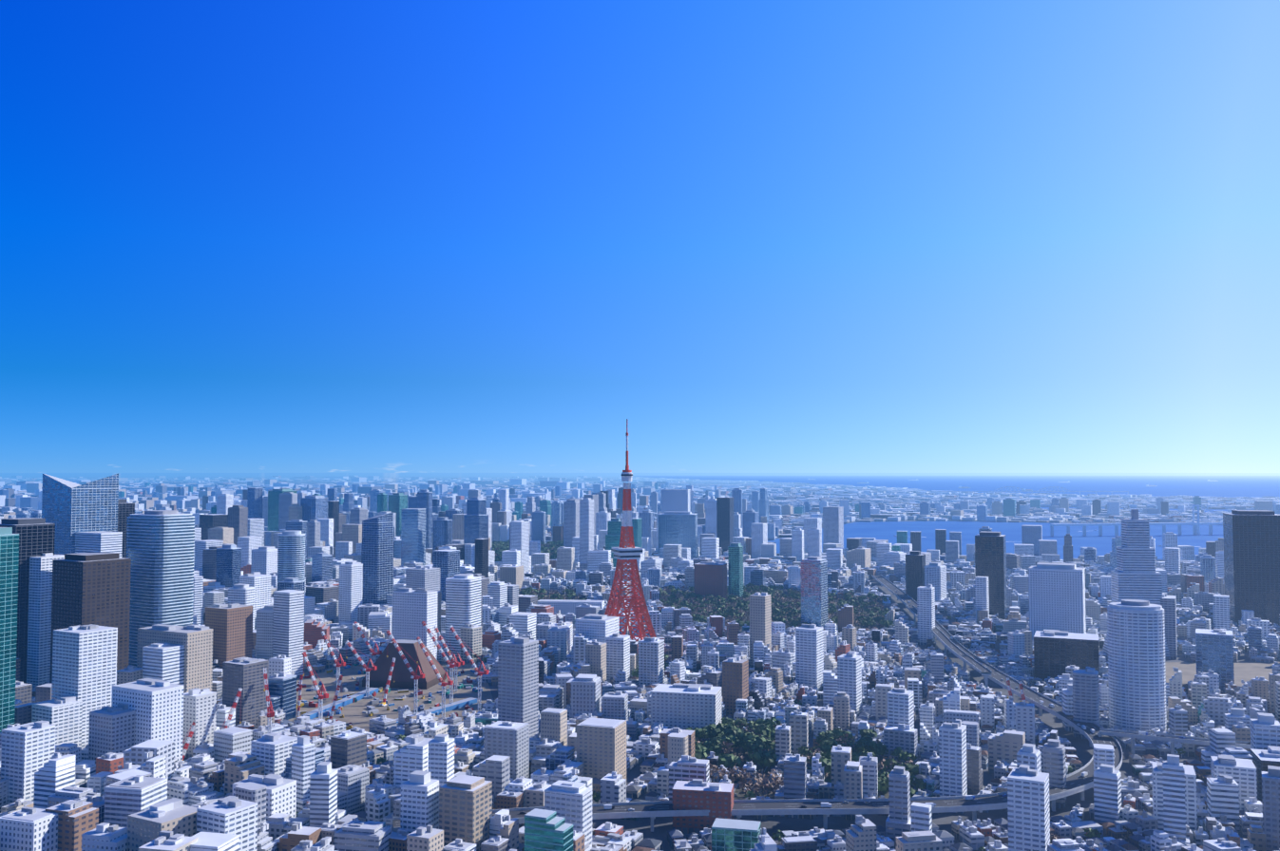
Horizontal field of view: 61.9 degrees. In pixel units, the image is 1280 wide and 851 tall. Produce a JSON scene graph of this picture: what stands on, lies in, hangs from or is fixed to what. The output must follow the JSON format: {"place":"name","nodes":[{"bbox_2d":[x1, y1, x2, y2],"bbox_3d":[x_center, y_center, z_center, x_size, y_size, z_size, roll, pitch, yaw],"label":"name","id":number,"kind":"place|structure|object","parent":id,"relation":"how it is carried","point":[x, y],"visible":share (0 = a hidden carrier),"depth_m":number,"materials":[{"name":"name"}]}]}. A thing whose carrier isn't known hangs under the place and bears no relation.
{"place":"outdoors","nodes":[
{"label":"outdoors","id":0,"kind":"place"},
{"bbox_2d":[0,473,1279,850],"bbox_3d":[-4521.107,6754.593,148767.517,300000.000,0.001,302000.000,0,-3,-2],"label":"ground","id":1,"kind":"structure","parent":0,"point":[941,821],"depth_m":1313.92,"materials":[{"name":"grey concrete"}]},
{"bbox_2d":[296,662,493,731],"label":"construction site","id":2,"kind":"object","parent":1,"relation":"on","point":[353,697],"visible":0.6,"depth_m":1192.77},
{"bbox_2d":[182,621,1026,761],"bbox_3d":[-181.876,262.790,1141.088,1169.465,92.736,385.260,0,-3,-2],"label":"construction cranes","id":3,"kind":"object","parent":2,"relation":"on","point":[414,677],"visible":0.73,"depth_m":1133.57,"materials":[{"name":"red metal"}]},
{"bbox_2d":[604,419,656,642],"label":"lattice tower","id":4,"kind":"structure","parent":1,"relation":"on","point":[630,552],"depth_m":1476.63,"materials":[{"name":"metal"}]},
{"bbox_2d":[0,474,1279,850],"bbox_3d":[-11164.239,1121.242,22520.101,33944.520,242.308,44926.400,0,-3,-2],"label":"city","id":5,"kind":"object","parent":1,"relation":"on","point":[146,624],"visible":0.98,"depth_m":1183.30},
{"bbox_2d":[288,662,1279,732],"bbox_3d":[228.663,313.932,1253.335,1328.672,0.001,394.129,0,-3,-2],"label":"bare ground","id":6,"kind":"structure","parent":1,"relation":"on","point":[355,716],"depth_m":1262.37,"materials":[{"name":"soil"}]},
{"bbox_2d":[295,539,1274,850],"bbox_3d":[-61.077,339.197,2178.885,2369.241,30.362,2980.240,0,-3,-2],"label":"trees","id":7,"kind":"object","parent":1,"relation":"on","point":[727,735],"visible":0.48,"depth_m":994.23,"materials":[{"name":"green plant"}]},
{"bbox_2d":[0,0,1279,473],"label":"sky","id":8,"kind":"structure","parent":0,"point":[237,236],"materials":[{"name":"blue"}]},
{"bbox_2d":[494,549,917,800],"bbox_3d":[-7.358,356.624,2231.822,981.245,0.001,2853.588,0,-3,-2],"label":"park ground","id":9,"kind":"structure","parent":0,"point":[740,793],"depth_m":1737.00,"materials":[{"name":"green plant"}]},
{"bbox_2d":[391,574,1250,832],"bbox_3d":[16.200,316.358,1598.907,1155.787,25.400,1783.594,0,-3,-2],"label":"roads","id":10,"kind":"structure","parent":0,"point":[1077,782],"depth_m":792.60,"materials":[{"name":"grey asphalt"}]},
{"bbox_2d":[519,588,1250,814],"bbox_3d":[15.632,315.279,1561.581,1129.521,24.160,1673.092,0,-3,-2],"label":"vehicles","id":11,"kind":"object","parent":10,"relation":"on","point":[828,805],"visible":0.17,"depth_m":791.33,"materials":[{"name":"white metal"}]},
{"bbox_2d":[632,476,1279,560],"bbox_3d":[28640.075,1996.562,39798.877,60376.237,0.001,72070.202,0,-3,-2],"label":"water","id":12,"kind":"structure","parent":0,"point":[1250,487],"depth_m":14911.59,"materials":[{"name":"blue liquid"}]},
{"bbox_2d":[757,478,1218,547],"bbox_3d":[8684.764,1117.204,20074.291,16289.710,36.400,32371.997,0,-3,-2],"label":"ships","id":13,"kind":"object","parent":12,"relation":"on","point":[1022,490],"visible":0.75,"depth_m":19217.95,"materials":[{"name":"grey metal"}]},
{"bbox_2d":[936,486,1222,536],"bbox_3d":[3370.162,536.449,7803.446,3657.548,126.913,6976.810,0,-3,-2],"label":"bridges","id":14,"kind":"structure","parent":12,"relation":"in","point":[1195,529],"depth_m":4364.36,"materials":[{"name":"white metal"}]}
]}

